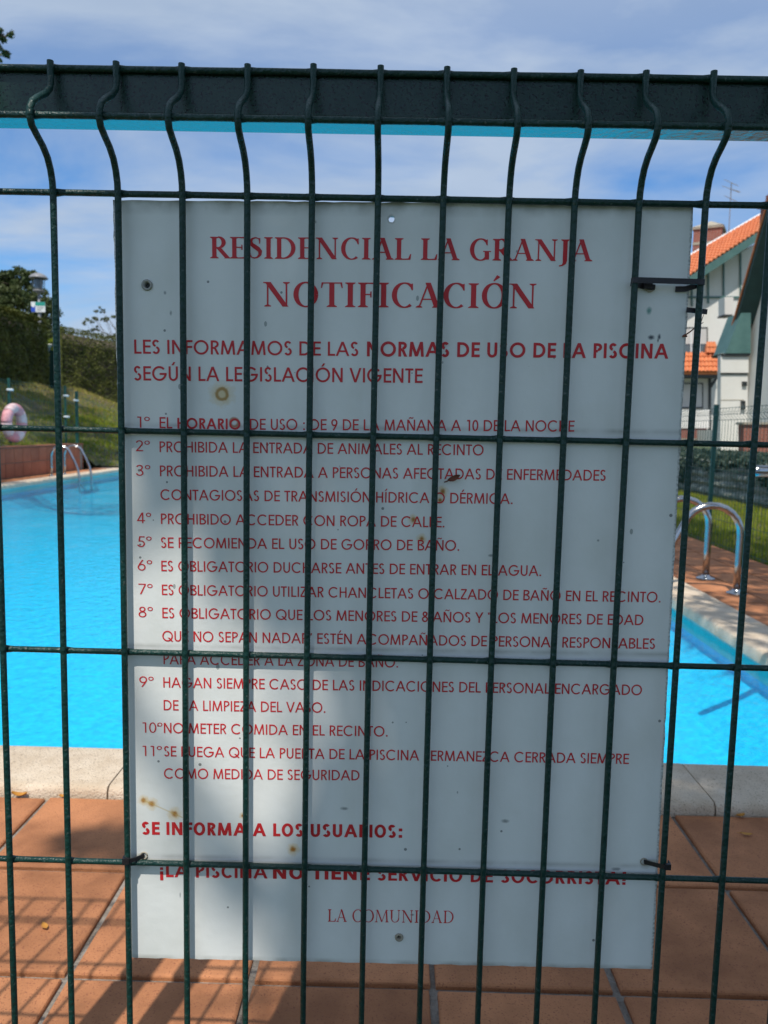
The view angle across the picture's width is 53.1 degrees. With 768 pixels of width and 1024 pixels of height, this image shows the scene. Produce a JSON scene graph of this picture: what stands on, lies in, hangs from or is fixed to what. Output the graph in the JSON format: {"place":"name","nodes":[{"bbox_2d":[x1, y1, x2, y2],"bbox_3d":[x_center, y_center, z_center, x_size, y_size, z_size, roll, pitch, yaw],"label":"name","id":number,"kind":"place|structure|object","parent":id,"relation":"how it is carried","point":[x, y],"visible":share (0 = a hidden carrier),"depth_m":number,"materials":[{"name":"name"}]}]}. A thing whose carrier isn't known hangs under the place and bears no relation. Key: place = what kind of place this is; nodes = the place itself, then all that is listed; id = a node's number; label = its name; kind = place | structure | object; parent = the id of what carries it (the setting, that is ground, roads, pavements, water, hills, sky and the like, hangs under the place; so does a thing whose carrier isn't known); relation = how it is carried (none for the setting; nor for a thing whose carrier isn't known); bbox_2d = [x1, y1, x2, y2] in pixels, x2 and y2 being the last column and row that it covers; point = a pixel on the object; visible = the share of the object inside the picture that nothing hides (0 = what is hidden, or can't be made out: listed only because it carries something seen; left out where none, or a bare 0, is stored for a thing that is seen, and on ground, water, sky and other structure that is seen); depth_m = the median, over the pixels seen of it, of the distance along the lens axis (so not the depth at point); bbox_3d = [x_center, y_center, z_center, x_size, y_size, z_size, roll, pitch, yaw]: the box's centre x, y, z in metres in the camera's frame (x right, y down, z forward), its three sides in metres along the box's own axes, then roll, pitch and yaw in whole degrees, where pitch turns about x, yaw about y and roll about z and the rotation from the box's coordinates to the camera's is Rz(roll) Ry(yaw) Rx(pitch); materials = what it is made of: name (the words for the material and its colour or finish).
{"place":"outdoors","nodes":[
{"label":"outdoors","id":0,"kind":"place"},
{"bbox_2d":[0,381,117,465],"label":"lawn ground","id":1,"kind":"structure","parent":0,"point":[22,404],"depth_m":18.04,"materials":[{"name":"plant"}]},
{"bbox_2d":[0,28,14,63],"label":"garden tree","id":2,"kind":"object","parent":1,"relation":"on","point":[4,52],"visible":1,"depth_m":7.60,"materials":[{"name":"green plant"}]},
{"bbox_2d":[0,266,48,316],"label":"broad tree","id":3,"kind":"object","parent":1,"relation":"on","point":[15,281],"visible":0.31,"depth_m":44.44,"materials":[{"name":"green plant"}]},
{"bbox_2d":[0,305,49,389],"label":"clipped hedge","id":4,"kind":"object","parent":1,"relation":"on","point":[24,348],"visible":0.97,"depth_m":20.68,"materials":[{"name":"green plant"}]},
{"bbox_2d":[0,378,75,444],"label":"fence","id":5,"kind":"object","parent":1,"relation":"on","point":[8,398],"visible":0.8,"depth_m":13.69,"materials":[{"name":"green metal"}]},
{"bbox_2d":[1,403,26,441],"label":"lifebuoy","id":6,"kind":"object","parent":5,"relation":"hanging from","point":[12,409],"visible":0.88,"depth_m":12.31,"materials":[{"name":"pink plastic"}]},
{"bbox_2d":[29,273,47,329],"bbox_3d":[-11.496,-5.731,25.709,0.600,4.407,0.600,1,6,1],"label":"lamp post","id":7,"kind":"object","parent":1,"relation":"on","point":[38,278],"visible":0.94,"depth_m":25.40,"materials":[{"name":"grey metal"}]},
{"bbox_2d":[31,302,44,311],"bbox_3d":[-11.473,-6.799,25.511,0.470,0.330,0.027,1,6,1],"label":"street sign","id":8,"kind":"object","parent":7,"relation":"attached to","point":[37,306],"visible":1,"depth_m":25.50,"materials":[{"name":"grey metal"}]},
{"bbox_2d":[20,285,71,344],"bbox_3d":[-16.515,-8.487,37.544,3.256,5.008,2.848,-2,7,-29],"label":"broad tree","id":9,"kind":"object","parent":1,"relation":"on","point":[48,306],"visible":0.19,"depth_m":37.02,"materials":[{"name":"green plant"}]},
{"bbox_2d":[47,337,52,349],"bbox_3d":[-12.694,-5.652,29.819,1.942,2.338,1.318,5,7,34],"label":"garden shrub","id":10,"kind":"object","parent":1,"relation":"on","point":[51,341],"visible":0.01,"depth_m":29.43,"materials":[{"name":"green plant"}]},
{"bbox_2d":[45,344,60,390],"bbox_3d":[-10.018,-4.215,22.771,0.600,1.480,0.922,1,6,1],"label":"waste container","id":11,"kind":"object","parent":1,"relation":"on","point":[51,374],"visible":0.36,"depth_m":22.60,"materials":[{"name":"green plastic"}]},
{"bbox_2d":[82,306,115,339],"bbox_3d":[-12.065,-6.589,34.665,3.733,5.204,1.130,1,6,1],"label":"sparse tree","id":12,"kind":"object","parent":1,"relation":"on","point":[101,319],"visible":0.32,"depth_m":34.40,"materials":[{"name":"green plant"}]},
{"bbox_2d":[25,415,117,466],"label":"grass","id":13,"kind":"structure","parent":0,"point":[96,443],"depth_m":17.24,"materials":[{"name":"green plant"}]},
{"bbox_2d":[83,453,118,469],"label":"ground","id":14,"kind":"structure","parent":0,"point":[85,465],"depth_m":16.48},
{"bbox_2d":[0,443,82,479],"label":"tiled wall","id":15,"kind":"structure","parent":14,"relation":"on","point":[18,461],"depth_m":12.74,"materials":[{"name":"tile"}]},
{"bbox_2d":[52,326,117,402],"bbox_3d":[-2.655,-4.761,34.380,22.963,4.428,6.372,-2,7,-31],"label":"clipped hedge","id":16,"kind":"object","parent":14,"relation":"on","point":[88,363],"visible":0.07,"depth_m":26.83,"materials":[{"name":"green plant"}]},
{"bbox_2d":[681,180,759,439],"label":"house","id":17,"kind":"structure","parent":14,"relation":"on","point":[728,255],"depth_m":33.04,"materials":[{"name":"white paint"}]},
{"bbox_2d":[682,383,702,408],"bbox_3d":[13.245,-5.050,33.432,1.308,1.126,0.055,1,6,1],"label":"window","id":18,"kind":"structure","parent":17,"relation":"in","point":[686,392],"depth_m":33.42,"materials":[{"name":"glass"}]},
{"bbox_2d":[685,327,707,352],"bbox_3d":[13.246,-7.396,33.182,1.498,1.155,0.055,1,6,1],"label":"window","id":19,"kind":"structure","parent":17,"relation":"in","point":[704,330],"depth_m":33.16,"materials":[{"name":"glass"}]},
{"bbox_2d":[678,457,767,508],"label":"stone wall","id":20,"kind":"structure","parent":14,"relation":"on","point":[728,486],"depth_m":10.85,"materials":[{"name":"grey stone"}]},
{"bbox_2d":[678,452,767,489],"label":"ivy","id":21,"kind":"object","parent":20,"relation":"attached to","point":[722,458],"visible":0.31,"depth_m":10.92,"materials":[{"name":"green plant"}]},
{"bbox_2d":[711,195,767,450],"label":"house","id":22,"kind":"structure","parent":14,"relation":"on","point":[735,353],"depth_m":22.51,"materials":[{"name":"paint"}]},
{"bbox_2d":[741,401,744,409],"bbox_3d":[10.602,-3.151,22.710,0.138,0.257,0.055,1,6,1],"label":"window","id":23,"kind":"structure","parent":22,"relation":"in","point":[742,402],"depth_m":22.69,"materials":[{"name":"paint"}]},
{"bbox_2d":[99,453,118,465],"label":"lawn ground","id":24,"kind":"structure","parent":0,"point":[112,459],"depth_m":16.20,"materials":[{"name":"plant"}]},
{"bbox_2d":[0,467,767,1023],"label":"pool deck","id":25,"kind":"structure","parent":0,"point":[686,957],"depth_m":1.26,"materials":[{"name":"tile"}]},
{"bbox_2d":[11,791,26,795],"bbox_3d":[-0.863,0.662,1.808,0.043,0.012,0.018,8,4,-12],"label":"fallen leaf","id":26,"kind":"object","parent":25,"relation":"on","point":[18,793],"visible":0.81,"depth_m":1.81,"materials":[{"name":"orange plant"}]},
{"bbox_2d":[41,921,47,928],"bbox_3d":[-0.594,0.722,1.345,0.011,0.004,0.025,-4,8,-39],"label":"fallen leaf","id":27,"kind":"object","parent":25,"relation":"on","point":[44,925],"visible":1,"depth_m":1.34,"materials":[{"name":"orange plant"}]},
{"bbox_2d":[50,445,92,490],"bbox_3d":[-5.238,-0.657,12.880,0.556,0.929,0.612,1,6,1],"label":"pool ladder","id":28,"kind":"object","parent":25,"relation":"attached to","point":[72,457],"visible":0.76,"depth_m":13.03,"materials":[{"name":"silver metal"}]},
{"bbox_2d":[73,391,117,462],"bbox_3d":[-1.639,-1.483,15.234,9.058,1.610,0.110,1,6,1],"label":"fence","id":29,"kind":"object","parent":25,"relation":"on","point":[76,400],"visible":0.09,"depth_m":15.28,"materials":[{"name":"green metal"}]},
{"bbox_2d":[0,476,767,765],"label":"pool basin","id":30,"kind":"object","parent":25,"relation":"in","point":[703,715],"depth_m":3.94,"materials":[{"name":"blue liquid"}]},
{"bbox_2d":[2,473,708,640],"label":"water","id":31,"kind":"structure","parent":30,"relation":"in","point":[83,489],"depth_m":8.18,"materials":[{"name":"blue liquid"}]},
{"bbox_2d":[0,468,767,817],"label":"pool coping","id":32,"kind":"object","parent":30,"relation":"on","point":[98,774],"visible":0.2,"depth_m":1.93,"materials":[{"name":"stone"}]},
{"bbox_2d":[2,472,767,685],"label":"waterline strip","id":33,"kind":"object","parent":30,"relation":"attached to","point":[722,647],"depth_m":3.64,"materials":[{"name":"blue tile"}]},
{"bbox_2d":[675,495,743,594],"bbox_3d":[1.780,0.382,4.576,0.556,0.929,0.551,1,6,1],"label":"pool ladder","id":34,"kind":"object","parent":25,"relation":"attached to","point":[703,508],"visible":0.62,"depth_m":4.33,"materials":[{"name":"silver metal"}]},
{"bbox_2d":[755,465,767,476],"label":"grab rail","id":35,"kind":"object","parent":25,"relation":"on","point":[761,470],"visible":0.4,"depth_m":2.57,"materials":[{"name":"silver metal"}]},
{"bbox_2d":[0,0,767,340],"label":"sky","id":36,"kind":"structure","parent":0,"point":[675,37],"materials":[{"name":"blue"}]},
{"bbox_2d":[683,446,736,465],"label":"raised garden ground","id":37,"kind":"structure","parent":0,"point":[703,447],"depth_m":28.04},
{"bbox_2d":[697,430,711,440],"bbox_3d":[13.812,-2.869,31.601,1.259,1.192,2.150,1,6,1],"label":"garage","id":38,"kind":"structure","parent":37,"relation":"on","point":[709,432],"depth_m":31.86,"materials":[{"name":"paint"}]},
{"bbox_2d":[681,446,767,458],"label":"shrubs","id":39,"kind":"object","parent":37,"relation":"on","point":[743,453],"visible":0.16,"depth_m":11.70,"materials":[{"name":"green plant"}]},
{"bbox_2d":[736,422,767,452],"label":"brick wall","id":40,"kind":"structure","parent":37,"relation":"on","point":[742,435],"depth_m":18.78,"materials":[{"name":"red brick"}]},
{"bbox_2d":[676,489,767,564],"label":"lawn ground","id":41,"kind":"structure","parent":0,"point":[732,533],"depth_m":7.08,"materials":[{"name":"plant"}]},
{"bbox_2d":[676,404,767,564],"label":"fence","id":42,"kind":"object","parent":41,"relation":"on","point":[716,414],"visible":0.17,"depth_m":6.32,"materials":[{"name":"green metal"}]},
{"bbox_3d":[0.604,0.209,0.712,0.044,1.220,0.044,1,6,1],"label":"gate post","id":43,"kind":"object","parent":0,"visible":0},
{"bbox_2d":[0,59,767,1023],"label":"gate","id":44,"kind":"structure","parent":43,"relation":"attached to","point":[446,103],"depth_m":0.66,"materials":[{"name":"green metal"}]},
{"bbox_2d":[122,852,147,864],"bbox_3d":[-0.232,0.324,0.717,0.024,0.008,0.011,-2,7,-25],"label":"cable tie","id":45,"kind":"object","parent":44,"relation":"attached to","point":[126,861],"visible":1,"depth_m":0.71,"materials":[{"name":"black plastic"}]},
{"bbox_2d":[113,200,692,968],"bbox_3d":[0.011,0.082,0.697,0.498,0.700,0.006,1,6,1],"label":"notice board","id":46,"kind":"object","parent":44,"relation":"attached to","point":[407,328],"visible":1,"depth_m":0.69,"materials":[{"name":"white"}]},
{"bbox_2d":[444,475,459,482],"bbox_3d":[0.060,-0.029,0.678,0.014,0.007,0.004,1,6,1],"label":"curled leaf","id":47,"kind":"object","parent":46,"relation":"attached to","point":[453,478],"visible":1,"depth_m":0.68,"materials":[{"name":"brown plant"}]},
{"bbox_2d":[686,307,707,313],"bbox_3d":[0.269,-0.173,0.660,0.018,0.006,0.001,1,6,1],"label":"cable tie","id":48,"kind":"object","parent":46,"relation":"attached to","point":[691,310],"visible":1,"depth_m":0.66,"materials":[{"name":"black plastic"}]},
{"bbox_2d":[640,858,670,869],"bbox_3d":[0.251,0.326,0.711,0.027,0.010,0.011,4,7,21],"label":"cable tie","id":49,"kind":"object","parent":44,"relation":"attached to","point":[665,866],"visible":1,"depth_m":0.71,"materials":[{"name":"black plastic"}]},
{"bbox_2d":[630,277,704,291],"bbox_3d":[0.241,-0.193,0.655,0.061,0.010,0.015,1,6,1],"label":"cable tie","id":50,"kind":"object","parent":44,"relation":"attached to","point":[646,284],"visible":1,"depth_m":0.65,"materials":[{"name":"black plastic"}]}
]}

